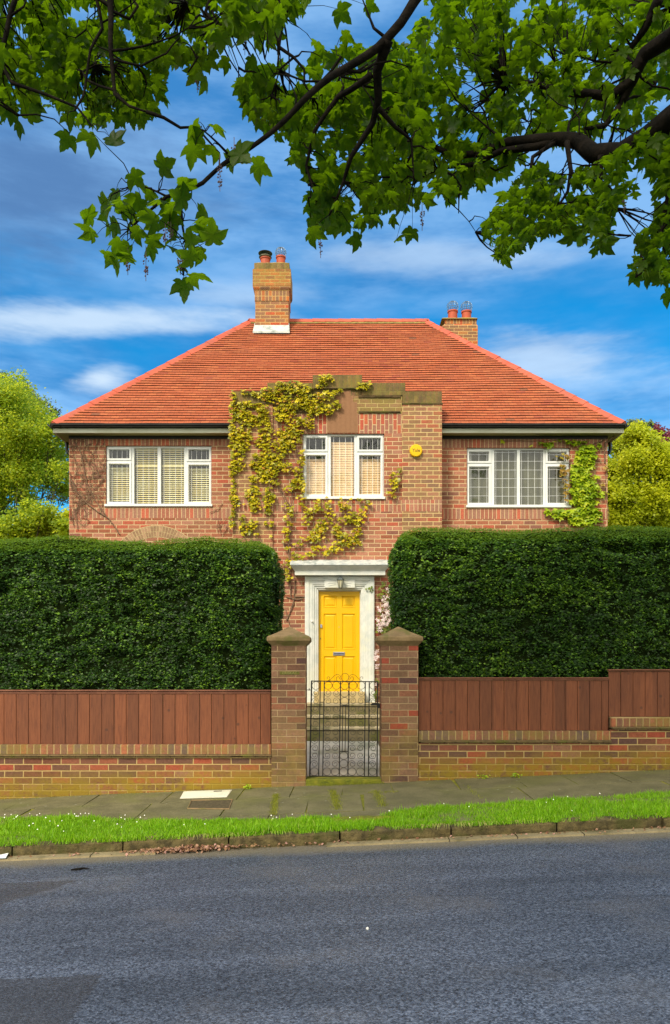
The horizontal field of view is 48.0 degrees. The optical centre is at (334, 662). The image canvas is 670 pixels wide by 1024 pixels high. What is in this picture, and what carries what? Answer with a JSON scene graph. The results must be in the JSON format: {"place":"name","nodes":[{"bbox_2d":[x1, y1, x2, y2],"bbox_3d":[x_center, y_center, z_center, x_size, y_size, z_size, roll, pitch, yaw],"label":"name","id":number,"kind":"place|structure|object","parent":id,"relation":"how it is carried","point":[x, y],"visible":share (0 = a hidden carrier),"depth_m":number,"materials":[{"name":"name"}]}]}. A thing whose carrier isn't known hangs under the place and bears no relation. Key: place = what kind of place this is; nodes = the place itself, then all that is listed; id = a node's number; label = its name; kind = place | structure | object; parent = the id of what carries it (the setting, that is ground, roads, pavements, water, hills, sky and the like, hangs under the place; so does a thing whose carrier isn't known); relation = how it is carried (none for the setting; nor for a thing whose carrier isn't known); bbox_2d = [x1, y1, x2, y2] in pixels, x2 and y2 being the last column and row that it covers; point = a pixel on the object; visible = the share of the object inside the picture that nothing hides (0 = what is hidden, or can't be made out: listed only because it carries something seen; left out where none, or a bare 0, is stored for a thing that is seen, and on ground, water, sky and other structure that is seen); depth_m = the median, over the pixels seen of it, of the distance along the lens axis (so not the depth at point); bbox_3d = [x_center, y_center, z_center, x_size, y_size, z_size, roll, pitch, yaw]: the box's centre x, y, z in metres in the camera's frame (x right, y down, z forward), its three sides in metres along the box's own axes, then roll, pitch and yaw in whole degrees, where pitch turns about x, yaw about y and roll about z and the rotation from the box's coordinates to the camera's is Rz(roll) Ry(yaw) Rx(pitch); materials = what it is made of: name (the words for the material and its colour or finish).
{"place":"outdoors","nodes":[
{"label":"outdoors","id":0,"kind":"place"},
{"bbox_2d":[0,832,669,1023],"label":"road","id":1,"kind":"structure","parent":0,"point":[563,930],"depth_m":4.60,"materials":[{"name":"grey asphalt"}]},
{"bbox_2d":[0,814,669,855],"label":"kerb","id":2,"kind":"structure","parent":1,"relation":"on","point":[380,832],"depth_m":7.10,"materials":[{"name":"concrete"}]},
{"bbox_2d":[30,813,656,843],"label":"straw grass","id":3,"kind":"structure","parent":2,"relation":"on","point":[422,826],"depth_m":7.10,"materials":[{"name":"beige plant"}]},
{"bbox_2d":[0,827,669,861],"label":"gutter channel","id":4,"kind":"object","parent":1,"relation":"on","point":[385,842],"visible":1,"depth_m":7.01,"materials":[{"name":"concrete"}]},
{"bbox_2d":[0,853,7,857],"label":"paper scrap","id":5,"kind":"object","parent":4,"relation":"on","point":[3,855],"visible":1,"depth_m":7.06,"materials":[{"name":"white paper"}]},
{"bbox_2d":[9,826,665,858],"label":"leaf litter","id":6,"kind":"object","parent":4,"relation":"on","point":[188,848],"visible":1,"depth_m":7.04,"materials":[{"name":"brown plant"}]},
{"bbox_2d":[0,770,669,841],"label":"pavement","id":7,"kind":"structure","parent":0,"point":[251,803],"depth_m":8.72,"materials":[{"name":"grey concrete"}]},
{"bbox_2d":[180,790,231,798],"bbox_3d":[-1.605,1.626,9.280,0.615,0.057,0.489,0,0,0],"label":"utility cover","id":8,"kind":"object","parent":7,"relation":"on","point":[206,794],"visible":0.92,"depth_m":9.26,"materials":[{"name":"concrete"}]},
{"bbox_2d":[187,799,232,810],"bbox_3d":[-1.433,1.634,8.606,0.533,0.068,0.586,0,0,0],"label":"drain cover","id":9,"kind":"object","parent":7,"relation":"on","point":[222,804],"visible":0.79,"depth_m":8.63,"materials":[{"name":"metal"}]},
{"bbox_2d":[3,770,668,819],"bbox_3d":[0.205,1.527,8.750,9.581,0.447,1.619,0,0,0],"label":"weeds","id":10,"kind":"object","parent":7,"relation":"on","point":[333,800],"visible":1,"depth_m":8.73,"materials":[{"name":"green plant"}]},
{"bbox_2d":[330,815,393,821],"bbox_3d":[0.250,1.579,7.590,1.068,0.054,0.297,0,0,0],"label":"moss","id":11,"kind":"object","parent":7,"relation":"on","point":[361,817],"visible":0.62,"depth_m":7.61,"materials":[{"name":"green plant"}]},
{"bbox_2d":[0,0,669,524],"label":"sky","id":12,"kind":"structure","parent":0,"point":[80,331],"materials":[{"name":"blue"}]},
{"bbox_2d":[306,741,379,777],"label":"path","id":13,"kind":"structure","parent":0,"point":[343,763],"depth_m":11.41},
{"bbox_2d":[306,776,380,785],"bbox_3d":[0.109,1.641,9.693,0.958,0.318,0.295,0,0,0],"label":"gate threshold","id":14,"kind":"object","parent":13,"relation":"on","point":[312,781],"visible":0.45,"depth_m":9.54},
{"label":"garden ground","id":15,"kind":"structure","parent":0,"visible":0},
{"bbox_2d":[0,366,68,521],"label":"broadleaf tree","id":16,"kind":"object","parent":15,"relation":"on","point":[31,455],"visible":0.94,"depth_m":23.79,"materials":[{"name":"green plant"}]},
{"bbox_2d":[0,496,68,542],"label":"rounded bush","id":17,"kind":"object","parent":15,"relation":"on","point":[40,520],"visible":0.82,"depth_m":19.52,"materials":[{"name":"green plant"}]},
{"bbox_2d":[0,371,68,517],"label":"slender tree","id":18,"kind":"object","parent":15,"relation":"on","point":[62,499],"visible":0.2,"depth_m":28.82,"materials":[{"name":"green plant"}]},
{"bbox_2d":[54,506,68,535],"bbox_3d":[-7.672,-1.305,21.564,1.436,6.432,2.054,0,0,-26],"label":"golden bush","id":19,"kind":"object","parent":15,"relation":"on","point":[66,513],"visible":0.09,"depth_m":21.52,"materials":[{"name":"yellow plant"}]},
{"bbox_2d":[0,534,286,742],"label":"hedge","id":20,"kind":"object","parent":15,"relation":"on","point":[202,613],"visible":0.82,"depth_m":9.81,"materials":[{"name":"green plant"}]},
{"bbox_2d":[267,627,311,786],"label":"gate pillar","id":21,"kind":"structure","parent":15,"relation":"on","point":[289,645],"depth_m":9.55,"materials":[{"name":"brick"}]},
{"bbox_2d":[307,673,379,776],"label":"garden gate","id":22,"kind":"structure","parent":21,"relation":"attached to","point":[377,704],"depth_m":9.77,"materials":[{"name":"metal"}]},
{"bbox_2d":[47,247,629,701],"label":"brick house","id":23,"kind":"structure","parent":15,"relation":"on","point":[435,413],"depth_m":15.10,"materials":[{"name":"brick"}]},
{"bbox_2d":[69,438,119,534],"bbox_3d":[-4.814,-3.532,15.078,1.016,1.939,0.036,0,0,0],"label":"bare vine","id":24,"kind":"object","parent":23,"relation":"attached to","point":[89,477],"visible":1,"depth_m":15.07,"materials":[{"name":"brown plant"}]},
{"bbox_2d":[104,446,212,506],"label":"window","id":25,"kind":"structure","parent":23,"relation":"in","point":[137,476],"depth_m":15.24,"materials":[{"name":"white plastic"}]},
{"bbox_2d":[210,503,230,532],"bbox_3d":[-2.290,-2.867,15.080,0.443,0.659,0.021,0,0,0],"label":"bare vine","id":26,"kind":"object","parent":23,"relation":"attached to","point":[220,520],"visible":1,"depth_m":15.08,"materials":[{"name":"brown plant"}]},
{"bbox_2d":[285,580,304,624],"bbox_3d":[-0.769,-1.145,14.715,0.410,0.940,0.024,0,0,0],"label":"bare vine","id":27,"kind":"object","parent":23,"relation":"attached to","point":[290,597],"visible":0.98,"depth_m":14.71,"materials":[{"name":"brown plant"}]},
{"bbox_2d":[227,374,372,590],"bbox_3d":[-0.682,-3.515,14.647,2.848,4.242,0.148,0,0,0],"label":"ivy","id":28,"kind":"object","parent":23,"relation":"attached to","point":[273,474],"visible":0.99,"depth_m":14.65,"materials":[{"name":"yellow plant"}]},
{"bbox_2d":[319,591,359,690],"bbox_3d":[0.084,-0.417,14.812,0.806,1.970,0.044,0,0,0],"label":"door","id":29,"kind":"structure","parent":23,"relation":"in","point":[339,611],"depth_m":14.82,"materials":[{"name":"yellow paint"}]},
{"bbox_2d":[302,434,384,498],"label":"window","id":30,"kind":"structure","parent":23,"relation":"in","point":[346,466],"depth_m":14.87,"materials":[{"name":"white plastic"}]},
{"bbox_2d":[365,582,391,701],"bbox_3d":[0.858,-0.333,14.615,0.539,2.496,0.193,0,0,0],"label":"clematis","id":31,"kind":"object","parent":23,"relation":"attached to","point":[379,628],"visible":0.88,"depth_m":14.62,"materials":[{"name":"pink plant"}]},
{"bbox_2d":[385,468,402,498],"bbox_3d":[1.149,-3.486,14.654,0.342,0.618,0.121,0,0,0],"label":"ivy","id":32,"kind":"object","parent":23,"relation":"attached to","point":[394,481],"visible":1,"depth_m":14.65,"materials":[{"name":"yellow plant"}]},
{"bbox_2d":[466,448,571,507],"bbox_3d":[3.680,-3.708,15.198,2.111,1.204,0.265,0,0,0],"label":"window","id":33,"kind":"structure","parent":23,"relation":"in","point":[496,477],"depth_m":15.30,"materials":[{"name":"white plastic"}]},
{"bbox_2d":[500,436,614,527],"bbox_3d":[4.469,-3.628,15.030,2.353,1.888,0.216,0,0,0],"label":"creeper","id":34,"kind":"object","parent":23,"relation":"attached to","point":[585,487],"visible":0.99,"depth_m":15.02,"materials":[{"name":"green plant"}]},
{"bbox_2d":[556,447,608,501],"bbox_3d":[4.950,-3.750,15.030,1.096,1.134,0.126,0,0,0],"label":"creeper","id":35,"kind":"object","parent":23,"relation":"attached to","point":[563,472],"visible":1,"depth_m":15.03,"materials":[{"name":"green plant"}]},
{"bbox_2d":[307,691,378,740],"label":"entrance steps","id":36,"kind":"structure","parent":15,"relation":"on","point":[356,720],"depth_m":13.82,"materials":[{"name":"stone"}]},
{"bbox_2d":[375,627,422,782],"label":"gate pillar","id":37,"kind":"structure","parent":15,"relation":"on","point":[398,702],"depth_m":9.55,"materials":[{"name":"brick"}]},
{"bbox_2d":[386,524,669,728],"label":"hedge","id":38,"kind":"object","parent":15,"relation":"on","point":[588,601],"visible":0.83,"depth_m":9.82,"materials":[{"name":"green plant"}]},
{"bbox_2d":[608,419,669,530],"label":"golden tree","id":39,"kind":"object","parent":15,"relation":"on","point":[640,451],"visible":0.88,"depth_m":17.79,"materials":[{"name":"green plant"}]},
{"bbox_2d":[624,418,654,480],"bbox_3d":[9.578,-3.005,23.912,1.677,9.621,0.624,0,0,-21],"label":"conifer","id":40,"kind":"object","parent":15,"relation":"on","point":[650,422],"visible":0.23,"depth_m":23.97,"materials":[{"name":"green plant"}]},
{"bbox_2d":[650,422,669,441],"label":"purple tree","id":41,"kind":"object","parent":15,"relation":"on","point":[658,426],"visible":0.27,"depth_m":24.93,"materials":[{"name":"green plant"}]},
{"bbox_3d":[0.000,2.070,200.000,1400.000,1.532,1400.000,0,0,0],"label":"ground","id":42,"kind":"structure","parent":0,"visible":0},
{"bbox_2d":[0,743,270,798],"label":"garden wall","id":43,"kind":"structure","parent":42,"relation":"on","point":[39,770],"depth_m":9.57,"materials":[{"name":"brick"}]},
{"bbox_2d":[0,690,270,743],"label":"fence","id":44,"kind":"object","parent":43,"relation":"on","point":[106,716],"visible":0.99,"depth_m":9.62,"materials":[{"name":"brown wood"}]},
{"bbox_2d":[418,716,669,780],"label":"garden wall","id":45,"kind":"structure","parent":42,"relation":"on","point":[621,744],"depth_m":9.57,"materials":[{"name":"brick"}]},
{"bbox_2d":[418,677,608,729],"bbox_3d":[2.281,0.528,9.637,2.428,0.677,0.085,0,0,0],"label":"fence","id":46,"kind":"object","parent":45,"relation":"on","point":[509,703],"visible":1,"depth_m":9.62,"materials":[{"name":"brown wood"}]},
{"bbox_2d":[607,669,669,716],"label":"fence","id":47,"kind":"object","parent":45,"relation":"on","point":[645,692],"visible":1,"depth_m":9.62,"materials":[{"name":"brown wood"}]},
{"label":"verge soil","id":48,"kind":"structure","parent":0,"visible":0},
{"bbox_2d":[0,789,669,846],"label":"grass","id":49,"kind":"structure","parent":48,"relation":"on","point":[531,810],"depth_m":7.47,"materials":[{"name":"green plant"}]},
{"bbox_2d":[4,793,599,831],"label":"daisies","id":50,"kind":"object","parent":49,"relation":"on","point":[183,824],"visible":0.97,"depth_m":7.82,"materials":[{"name":"white plant"}]},
{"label":"far pavement","id":51,"kind":"structure","parent":0,"visible":0},
{"bbox_2d":[0,0,669,308],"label":"sycamore tree","id":52,"kind":"object","parent":51,"relation":"on","point":[391,88],"visible":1,"depth_m":5.20,"materials":[{"name":"green plant"}]}
]}

